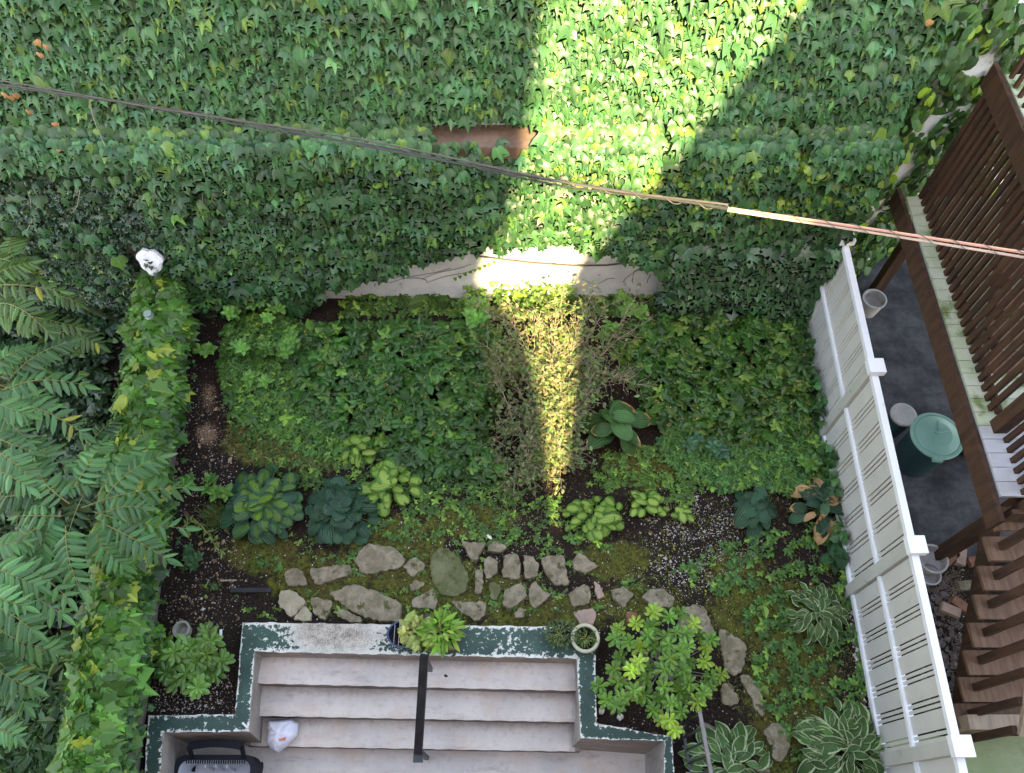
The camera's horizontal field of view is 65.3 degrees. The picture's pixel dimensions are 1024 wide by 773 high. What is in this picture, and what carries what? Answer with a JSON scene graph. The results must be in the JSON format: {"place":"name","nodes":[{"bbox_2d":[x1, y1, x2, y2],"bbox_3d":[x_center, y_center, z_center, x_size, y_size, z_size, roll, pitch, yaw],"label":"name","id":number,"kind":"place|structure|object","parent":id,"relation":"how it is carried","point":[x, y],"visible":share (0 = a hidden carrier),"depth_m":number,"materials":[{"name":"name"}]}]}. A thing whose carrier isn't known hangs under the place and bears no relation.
{"place":"outdoors","nodes":[
{"label":"outdoors","id":0,"kind":"place"},
{"bbox_2d":[0,298,1018,772],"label":"ground","id":1,"kind":"structure","parent":0,"point":[328,310],"depth_m":9.17,"materials":[{"name":"soil"}]},
{"bbox_2d":[0,620,76,772],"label":"shade plants","id":2,"kind":"object","parent":1,"relation":"on","point":[40,738],"visible":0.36,"depth_m":8.17,"materials":[{"name":"green plant"}]},
{"bbox_2d":[0,481,79,750],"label":"tree of heaven","id":3,"kind":"object","parent":1,"relation":"on","point":[17,578],"visible":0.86,"depth_m":7.24,"materials":[{"name":"green plant"}]},
{"bbox_2d":[0,336,100,455],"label":"tree of heaven","id":4,"kind":"object","parent":1,"relation":"on","point":[19,364],"visible":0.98,"depth_m":8.06,"materials":[{"name":"green plant"}]},
{"bbox_2d":[0,236,120,353],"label":"tree of heaven","id":5,"kind":"object","parent":1,"relation":"on","point":[10,270],"visible":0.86,"depth_m":8.90,"materials":[{"name":"green plant"}]},
{"bbox_2d":[0,304,124,646],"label":"shade plants","id":6,"kind":"object","parent":1,"relation":"on","point":[93,414],"visible":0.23,"depth_m":10.00,"materials":[{"name":"green plant"}]},
{"bbox_2d":[0,416,204,603],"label":"tree of heaven","id":7,"kind":"object","parent":1,"relation":"on","point":[25,469],"visible":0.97,"depth_m":7.69,"materials":[{"name":"green plant"}]},
{"bbox_2d":[126,315,190,771],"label":"timber fence","id":8,"kind":"object","parent":1,"relation":"on","point":[141,719],"visible":0.01,"depth_m":8.76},
{"bbox_2d":[45,267,203,772],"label":"ivy hedge","id":9,"kind":"object","parent":8,"relation":"on","point":[110,666],"visible":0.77,"depth_m":8.24,"materials":[{"name":"green plant"}]},
{"bbox_2d":[181,542,203,571],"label":"seedling","id":10,"kind":"object","parent":1,"relation":"on","point":[192,558],"visible":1,"depth_m":9.01,"materials":[{"name":"green plant"}]},
{"bbox_2d":[152,620,235,700],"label":"azalea","id":11,"kind":"object","parent":1,"relation":"on","point":[195,667],"visible":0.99,"depth_m":8.17,"materials":[{"name":"green plant"}]},
{"bbox_2d":[154,371,252,686],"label":"fallen litter","id":12,"kind":"object","parent":1,"relation":"on","point":[186,513],"visible":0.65,"depth_m":9.28,"materials":[{"name":"brown plant"}]},
{"bbox_2d":[182,515,226,558],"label":"weeds","id":13,"kind":"object","parent":1,"relation":"on","point":[210,538],"visible":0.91,"depth_m":9.27,"materials":[{"name":"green plant"}]},
{"bbox_2d":[189,497,226,536],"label":"grass tuft","id":14,"kind":"object","parent":1,"relation":"on","point":[211,520],"visible":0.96,"depth_m":9.37,"materials":[{"name":"green plant"}]},
{"bbox_2d":[200,472,233,501],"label":"weed","id":15,"kind":"object","parent":1,"relation":"on","point":[214,491],"visible":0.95,"depth_m":9.40,"materials":[{"name":"green plant"}]},
{"bbox_2d":[241,369,274,388],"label":"weed","id":16,"kind":"object","parent":1,"relation":"on","point":[250,377],"visible":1,"depth_m":10.11,"materials":[{"name":"green plant"}]},
{"bbox_2d":[218,464,303,544],"bbox_3d":[-2.938,1.338,9.366,1.012,0.300,1.011,0,61,0],"label":"hosta","id":17,"kind":"object","parent":1,"relation":"on","point":[266,504],"visible":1,"depth_m":9.29,"materials":[{"name":"green plant"}]},
{"bbox_2d":[220,421,341,476],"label":"moss tufts","id":18,"kind":"object","parent":1,"relation":"on","point":[260,454],"visible":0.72,"depth_m":9.81,"materials":[{"name":"green plant"}]},
{"bbox_2d":[275,329,300,358],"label":"weed","id":19,"kind":"object","parent":1,"relation":"on","point":[286,344],"visible":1,"depth_m":10.01,"materials":[{"name":"green plant"}]},
{"bbox_2d":[216,310,363,464],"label":"weeds","id":20,"kind":"object","parent":1,"relation":"on","point":[293,414],"visible":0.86,"depth_m":10.11,"materials":[{"name":"green plant"}]},
{"bbox_2d":[278,589,306,617],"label":"paving stone","id":21,"kind":"object","parent":1,"relation":"on","point":[291,603],"visible":1,"depth_m":8.90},
{"bbox_2d":[284,568,307,587],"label":"paving stone","id":22,"kind":"object","parent":1,"relation":"on","point":[295,577],"visible":1,"depth_m":9.03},
{"bbox_2d":[310,597,332,620],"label":"paving stone","id":23,"kind":"object","parent":1,"relation":"on","point":[321,609],"visible":1,"depth_m":8.87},
{"bbox_2d":[310,564,352,585],"bbox_3d":[-2.054,2.145,9.088,0.477,0.092,0.208,-8,61,-4],"label":"paving stone","id":24,"kind":"object","parent":1,"relation":"on","point":[321,576],"visible":1,"depth_m":9.06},
{"bbox_2d":[304,475,379,545],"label":"hosta","id":25,"kind":"object","parent":1,"relation":"on","point":[339,504],"visible":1,"depth_m":9.27,"materials":[{"name":"green plant"}]},
{"bbox_2d":[337,432,382,467],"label":"hosta","id":26,"kind":"object","parent":1,"relation":"on","point":[358,440],"visible":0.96,"depth_m":9.67,"materials":[{"name":"green plant"}]},
{"bbox_2d":[214,310,516,514],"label":"weeds","id":27,"kind":"object","parent":1,"relation":"on","point":[314,477],"visible":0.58,"depth_m":9.66,"materials":[{"name":"green plant"}]},
{"bbox_2d":[329,584,401,622],"bbox_3d":[-1.620,2.424,8.928,0.884,0.100,0.318,16,62,9],"label":"paving stone","id":28,"kind":"object","parent":1,"relation":"on","point":[366,604],"visible":0.98,"depth_m":8.89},
{"bbox_2d":[355,543,405,574],"bbox_3d":[-1.511,1.984,9.177,0.583,0.093,0.359,0,61,0],"label":"paving stone","id":29,"kind":"object","parent":1,"relation":"on","point":[372,559],"visible":1,"depth_m":9.13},
{"bbox_2d":[357,459,421,516],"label":"hosta","id":30,"kind":"object","parent":1,"relation":"on","point":[384,473],"visible":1,"depth_m":9.43,"materials":[{"name":"green plant"}]},
{"bbox_2d":[271,316,515,488],"bbox_3d":[-1.595,0.041,9.947,3.326,0.699,2.500,0,61,0],"label":"ivy ground cover","id":31,"kind":"object","parent":1,"relation":"on","point":[372,379],"visible":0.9,"depth_m":9.85,"materials":[{"name":"green plant"}]},
{"bbox_2d":[187,712,653,772],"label":"landing","id":32,"kind":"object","parent":1,"relation":"on","point":[307,760],"depth_m":8.98,"materials":[{"name":"concrete"}]},
{"bbox_2d":[174,739,262,772],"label":"barbecue grill","id":33,"kind":"object","parent":32,"relation":"on","point":[191,762],"visible":1,"depth_m":8.54,"materials":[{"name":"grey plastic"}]},
{"bbox_2d":[145,622,673,772],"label":"retaining wall","id":34,"kind":"structure","parent":32,"relation":"on","point":[170,738],"depth_m":8.60,"materials":[{"name":"concrete"}]},
{"bbox_2d":[387,610,437,651],"bbox_3d":[-1.053,2.619,8.528,0.539,0.349,0.414,20,63,11],"label":"wire planter","id":35,"kind":"object","parent":34,"relation":"on","point":[401,633],"visible":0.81,"depth_m":8.48,"materials":[{"name":"blue"}]},
{"bbox_2d":[415,607,466,657],"bbox_3d":[-0.739,2.628,8.476,0.526,0.429,0.517,-37,67,-18],"label":"terracotta planter","id":36,"kind":"object","parent":34,"relation":"on","point":[445,637],"visible":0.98,"depth_m":8.43,"materials":[{"name":"plant"}]},
{"bbox_2d":[542,617,577,649],"bbox_3d":[0.518,2.657,8.539,0.401,0.293,0.344,0,61,0],"label":"plastic pot","id":37,"kind":"object","parent":34,"relation":"on","point":[559,633],"visible":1,"depth_m":8.49,"materials":[{"name":"green plant"}]},
{"bbox_2d":[571,623,599,652],"bbox_3d":[0.778,2.704,8.540,0.314,0.326,0.314,0,61,0],"label":"glazed pot","id":38,"kind":"object","parent":34,"relation":"on","point":[588,639],"visible":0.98,"depth_m":8.50,"materials":[{"name":"beige ceramic"}]},
{"bbox_2d":[245,657,580,752],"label":"concrete stairs","id":39,"kind":"structure","parent":32,"relation":"on","point":[334,703],"depth_m":8.84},
{"bbox_2d":[267,719,298,752],"bbox_3d":[-2.539,3.841,8.790,0.340,0.246,0.338,0,61,0],"label":"plastic bag","id":40,"kind":"object","parent":39,"relation":"on","point":[282,735],"visible":1,"depth_m":8.74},
{"bbox_2d":[413,653,432,762],"bbox_3d":[-0.920,3.460,8.421,0.109,1.718,0.938,5,61,3],"label":"handrail","id":41,"kind":"object","parent":32,"relation":"on","point":[419,753],"visible":1,"depth_m":8.03,"materials":[{"name":"black metal"}]},
{"bbox_2d":[412,588,437,609],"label":"paving stone","id":42,"kind":"object","parent":1,"relation":"on","point":[426,600],"visible":1,"depth_m":8.90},
{"bbox_2d":[58,105,814,298],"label":"back wall","id":43,"kind":"structure","parent":1,"relation":"on","point":[519,139],"depth_m":10.46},
{"bbox_2d":[0,170,247,320],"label":"english ivy","id":44,"kind":"object","parent":43,"relation":"attached to","point":[118,240],"visible":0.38,"depth_m":9.34,"materials":[{"name":"green plant"}]},
{"bbox_2d":[0,151,884,319],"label":"climbing ivy","id":45,"kind":"object","parent":43,"relation":"attached to","point":[298,244],"visible":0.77,"depth_m":9.01,"materials":[{"name":"green plant"}]},
{"bbox_2d":[136,248,163,275],"bbox_3d":[-4.350,-1.498,9.635,0.311,0.354,0.178,0,61,0],"label":"plaster plaque","id":46,"kind":"object","parent":45,"relation":"attached to","point":[155,257],"visible":0.99,"depth_m":9.57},
{"bbox_2d":[0,120,899,183],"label":"creeping vine","id":47,"kind":"object","parent":43,"relation":"attached to","point":[840,133],"visible":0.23,"depth_m":8.14,"materials":[{"name":"green plant"}]},
{"bbox_2d":[0,0,967,184],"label":"climbing ivy","id":48,"kind":"object","parent":43,"relation":"attached to","point":[363,67],"visible":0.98,"depth_m":7.60,"materials":[{"name":"green plant"}]},
{"bbox_2d":[372,152,884,220],"bbox_3d":[1.196,-2.152,8.613,5.511,0.976,0.357,0,61,0],"label":"creeping vine","id":49,"kind":"object","parent":43,"relation":"attached to","point":[655,180],"visible":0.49,"depth_m":8.46,"materials":[{"name":"green plant"}]},
{"bbox_2d":[652,242,842,332],"bbox_3d":[2.939,-1.209,10.155,2.262,1.811,0.595,0,61,0],"label":"climbing ivy","id":50,"kind":"object","parent":43,"relation":"attached to","point":[785,283],"visible":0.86,"depth_m":9.82,"materials":[{"name":"green plant"}]},
{"bbox_2d":[234,526,661,621],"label":"weeds","id":51,"kind":"object","parent":1,"relation":"on","point":[447,606],"visible":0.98,"depth_m":9.10,"materials":[{"name":"green plant"}]},
{"bbox_2d":[430,547,469,596],"bbox_3d":[-0.730,2.123,9.101,0.406,0.091,0.602,-29,65,-15],"label":"paving stone","id":52,"kind":"object","parent":1,"relation":"on","point":[452,577],"visible":1,"depth_m":9.05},
{"bbox_2d":[452,600,485,621],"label":"paving stone","id":53,"kind":"object","parent":1,"relation":"on","point":[475,611],"visible":1,"depth_m":8.86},
{"bbox_2d":[462,541,485,561],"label":"paving stone","id":54,"kind":"object","parent":1,"relation":"on","point":[474,550],"visible":1,"depth_m":9.20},
{"bbox_2d":[367,480,581,546],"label":"weeds","id":55,"kind":"object","parent":1,"relation":"on","point":[484,531],"visible":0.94,"depth_m":9.37,"materials":[{"name":"green plant"}]},
{"bbox_2d":[461,295,490,328],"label":"weed","id":56,"kind":"object","parent":1,"relation":"on","point":[474,318],"visible":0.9,"depth_m":10.22,"materials":[{"name":"green plant"}]},
{"bbox_2d":[338,293,656,322],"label":"wall foot weeds","id":57,"kind":"object","parent":1,"relation":"on","point":[415,305],"depth_m":10.82,"materials":[{"name":"green plant"}]},
{"bbox_2d":[502,554,520,580],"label":"paving stone","id":58,"kind":"object","parent":1,"relation":"on","point":[511,570],"visible":1,"depth_m":9.09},
{"bbox_2d":[502,583,526,609],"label":"paving stone","id":59,"kind":"object","parent":1,"relation":"on","point":[514,595],"visible":1,"depth_m":8.93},
{"bbox_2d":[455,277,576,313],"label":"wall foot weeds","id":60,"kind":"object","parent":1,"relation":"on","point":[516,295],"depth_m":10.64,"materials":[{"name":"green plant"}]},
{"bbox_2d":[523,555,538,579],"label":"paving stone","id":61,"kind":"object","parent":1,"relation":"on","point":[531,566],"visible":1,"depth_m":9.09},
{"bbox_2d":[529,581,550,608],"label":"paving stone","id":62,"kind":"object","parent":1,"relation":"on","point":[538,596],"visible":1,"depth_m":8.93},
{"bbox_2d":[541,555,569,586],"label":"paving stone","id":63,"kind":"object","parent":1,"relation":"on","point":[554,569],"visible":1,"depth_m":9.08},
{"bbox_2d":[463,275,658,510],"bbox_3d":[0.576,-0.025,9.557,2.476,1.400,2.908,0,61,0],"label":"dry bush","id":64,"kind":"object","parent":1,"relation":"on","point":[560,396],"visible":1,"depth_m":9.47,"materials":[{"name":"green plant"}]},
{"bbox_2d":[255,445,867,770],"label":"moss tufts","id":65,"kind":"object","parent":1,"relation":"on","point":[787,662],"visible":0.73,"depth_m":9.18,"materials":[{"name":"green plant"}]},
{"bbox_2d":[568,584,590,607],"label":"paving stone","id":66,"kind":"object","parent":1,"relation":"on","point":[580,596],"visible":1,"depth_m":8.93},
{"bbox_2d":[572,553,597,573],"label":"paving stone","id":67,"kind":"object","parent":1,"relation":"on","point":[582,564],"visible":1,"depth_m":9.11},
{"bbox_2d":[562,496,624,540],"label":"hosta","id":68,"kind":"object","parent":1,"relation":"on","point":[607,517],"visible":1,"depth_m":9.27,"materials":[{"name":"green plant"}]},
{"bbox_2d":[577,400,651,455],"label":"hosta","id":69,"kind":"object","parent":1,"relation":"on","point":[622,418],"visible":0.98,"depth_m":9.66,"materials":[{"name":"green plant"}]},
{"bbox_2d":[611,586,633,608],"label":"paving stone","id":70,"kind":"object","parent":1,"relation":"on","point":[622,596],"visible":1,"depth_m":8.93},
{"bbox_2d":[615,288,636,317],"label":"weed","id":71,"kind":"object","parent":1,"relation":"on","point":[625,296],"visible":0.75,"depth_m":10.49,"materials":[{"name":"green plant"}]},
{"bbox_2d":[585,443,704,505],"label":"weeds","id":72,"kind":"object","parent":1,"relation":"on","point":[649,453],"visible":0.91,"depth_m":9.62,"materials":[{"name":"green plant"}]},
{"bbox_2d":[629,490,669,517],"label":"hosta","id":73,"kind":"object","parent":1,"relation":"on","point":[653,501],"visible":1,"depth_m":9.34,"materials":[{"name":"green plant"}]},
{"bbox_2d":[641,589,674,608],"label":"paving stone","id":74,"kind":"object","parent":1,"relation":"on","point":[662,598],"visible":0.93,"depth_m":8.92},
{"bbox_2d":[590,602,729,739],"bbox_3d":[1.451,2.909,8.221,1.398,0.818,1.217,-41,68,-20],"label":"azalea","id":75,"kind":"object","parent":1,"relation":"on","point":[664,667],"visible":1,"depth_m":8.02,"materials":[{"name":"green plant"}]},
{"bbox_2d":[503,492,855,733],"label":"fallen litter","id":76,"kind":"object","parent":1,"relation":"on","point":[776,690],"visible":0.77,"depth_m":9.01,"materials":[{"name":"brown plant"}]},
{"bbox_2d":[670,502,694,522],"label":"hosta","id":77,"kind":"object","parent":1,"relation":"on","point":[682,513],"visible":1,"depth_m":9.31,"materials":[{"name":"green plant"}]},
{"bbox_2d":[680,711,712,772],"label":"iron railing","id":78,"kind":"object","parent":1,"relation":"on","point":[704,742],"visible":0.97,"depth_m":7.43,"materials":[{"name":"grey metal"}]},
{"bbox_2d":[679,604,713,636],"bbox_3d":[2.036,2.596,8.836,0.375,0.094,0.360,0,61,0],"label":"paving stone","id":79,"kind":"object","parent":1,"relation":"on","point":[697,610],"visible":0.56,"depth_m":8.81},
{"bbox_2d":[639,492,761,585],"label":"soil chips","id":80,"kind":"object","parent":1,"relation":"on","point":[665,558],"visible":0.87,"depth_m":9.30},
{"bbox_2d":[605,308,819,452],"bbox_3d":[2.598,-0.196,10.049,2.752,0.696,2.205,0,61,0],"label":"ivy","id":81,"kind":"object","parent":1,"relation":"on","point":[785,372],"visible":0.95,"depth_m":9.93,"materials":[{"name":"green plant"}]},
{"bbox_2d":[705,439,729,459],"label":"weed","id":82,"kind":"object","parent":1,"relation":"on","point":[719,450],"visible":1,"depth_m":9.60,"materials":[{"name":"green plant"}]},
{"bbox_2d":[678,721,772,772],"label":"hosta","id":83,"kind":"object","parent":1,"relation":"on","point":[736,739],"visible":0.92,"depth_m":8.02,"materials":[{"name":"green plant"}]},
{"bbox_2d":[720,683,738,706],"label":"paving stone","id":84,"kind":"object","parent":1,"relation":"on","point":[728,696],"visible":1,"depth_m":8.42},
{"bbox_2d":[718,629,746,675],"bbox_3d":[2.404,2.887,8.673,0.283,0.096,0.495,0,61,0],"label":"paving stone","id":85,"kind":"object","parent":1,"relation":"on","point":[733,649],"visible":0.96,"depth_m":8.63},
{"bbox_2d":[655,413,838,500],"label":"weeds","id":86,"kind":"object","parent":1,"relation":"on","point":[746,468],"visible":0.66,"depth_m":9.66,"materials":[{"name":"green plant"}]},
{"bbox_2d":[739,675,764,716],"bbox_3d":[2.571,3.264,8.464,0.160,0.093,0.446,-18,63,-10],"label":"paving stone","id":87,"kind":"object","parent":1,"relation":"on","point":[751,689],"visible":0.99,"depth_m":8.43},
{"bbox_2d":[732,486,777,544],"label":"hosta","id":88,"kind":"object","parent":1,"relation":"on","point":[757,513],"visible":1,"depth_m":9.28,"materials":[{"name":"green plant"}]},
{"bbox_2d":[671,517,871,762],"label":"weeds","id":89,"kind":"object","parent":1,"relation":"on","point":[762,627],"visible":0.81,"depth_m":8.78,"materials":[{"name":"green plant"}]},
{"bbox_2d":[762,722,789,762],"bbox_3d":[2.744,3.667,8.242,0.246,0.091,0.366,-12,62,-7],"label":"paving stone","id":90,"kind":"object","parent":1,"relation":"on","point":[779,744],"visible":1,"depth_m":8.21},
{"bbox_2d":[797,453,824,472],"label":"weed","id":91,"kind":"object","parent":1,"relation":"on","point":[813,462],"visible":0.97,"depth_m":9.52,"materials":[{"name":"green plant"}]},
{"bbox_2d":[784,582,849,647],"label":"hosta","id":92,"kind":"object","parent":1,"relation":"on","point":[818,602],"visible":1,"depth_m":8.70,"materials":[{"name":"green plant"}]},
{"bbox_2d":[788,477,849,544],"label":"hosta","id":93,"kind":"object","parent":1,"relation":"on","point":[815,492],"visible":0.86,"depth_m":9.24,"materials":[{"name":"green plant"}]},
{"bbox_2d":[818,541,849,574],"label":"hosta","id":94,"kind":"object","parent":1,"relation":"on","point":[835,556],"visible":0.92,"depth_m":9.03,"materials":[{"name":"green plant"}]},
{"bbox_2d":[791,696,892,772],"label":"hosta","id":95,"kind":"object","parent":1,"relation":"on","point":[826,742],"visible":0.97,"depth_m":8.04,"materials":[{"name":"green plant"}]},
{"bbox_2d":[804,232,976,772],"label":"vinyl fence","id":96,"kind":"object","parent":1,"relation":"on","point":[842,338],"visible":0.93,"depth_m":8.27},
{"bbox_2d":[796,316,849,545],"bbox_3d":[3.757,0.318,9.908,0.269,0.585,3.527,2,61,1],"label":"creeper","id":97,"kind":"object","parent":96,"relation":"attached to","point":[828,452],"visible":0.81,"depth_m":9.55,"materials":[{"name":"green plant"}]},
{"bbox_2d":[902,570,961,729],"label":"soil chips","id":98,"kind":"object","parent":1,"relation":"on","point":[936,598],"visible":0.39,"depth_m":8.77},
{"bbox_2d":[919,544,948,575],"bbox_3d":[4.708,1.987,9.040,0.339,0.270,0.339,0,61,0],"label":"basin","id":99,"kind":"object","parent":1,"relation":"on","point":[942,565],"visible":0.68,"depth_m":9.00,"materials":[{"name":"plastic"}]},
{"bbox_2d":[952,499,1023,742],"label":"wooden stairs","id":100,"kind":"structure","parent":1,"relation":"on","point":[1003,689],"depth_m":7.83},
{"bbox_2d":[958,714,1019,733],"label":"timber kerb","id":101,"kind":"structure","parent":1,"relation":"on","point":[971,723],"depth_m":7.97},
{"bbox_2d":[0,80,1023,258],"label":"overhead cable","id":102,"kind":"object","parent":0,"point":[515,174],"visible":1,"depth_m":5.31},
{"bbox_2d":[828,179,1014,562],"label":"concrete yard","id":103,"kind":"structure","parent":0,"point":[942,502],"depth_m":10.24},
{"bbox_2d":[861,289,886,317],"bbox_3d":[4.827,-1.100,10.746,0.318,0.290,0.318,0,61,0],"label":"bucket","id":104,"kind":"object","parent":103,"relation":"on","point":[874,302],"visible":0.97,"depth_m":10.70,"materials":[{"name":"plastic"}]},
{"bbox_2d":[887,403,916,437],"bbox_3d":[4.727,0.437,9.814,0.312,0.425,0.312,0,61,0],"label":"lidded bucket","id":105,"kind":"object","parent":103,"relation":"on","point":[902,417],"visible":0.79,"depth_m":9.65,"materials":[{"name":"grey plastic"}]},
{"bbox_2d":[895,413,961,476],"bbox_3d":[4.889,0.728,9.447,0.600,0.783,0.630,0,61,0],"label":"trash can","id":106,"kind":"object","parent":103,"relation":"on","point":[927,443],"visible":0.91,"depth_m":9.20,"materials":[{"name":"teal plastic"}]},
{"bbox_2d":[850,0,1023,260],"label":"side wall","id":107,"kind":"structure","parent":103,"relation":"on","point":[985,63],"depth_m":8.74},
{"bbox_2d":[849,0,1023,279],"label":"creeping vine","id":108,"kind":"object","parent":107,"relation":"attached to","point":[997,25],"visible":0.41,"depth_m":8.18,"materials":[{"name":"green plant"}]},
{"bbox_2d":[869,52,1023,560],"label":"wooden deck","id":109,"kind":"structure","parent":103,"relation":"on","point":[962,280],"depth_m":7.83,"materials":[{"name":"wood"}]},
{"bbox_2d":[985,190,1023,372],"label":"wooden stairs","id":110,"kind":"structure","parent":109,"relation":"on","point":[1010,356],"depth_m":7.86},
{"bbox_2d":[886,736,1023,772],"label":"painted yard floor","id":111,"kind":"structure","parent":0,"point":[1002,755],"depth_m":8.18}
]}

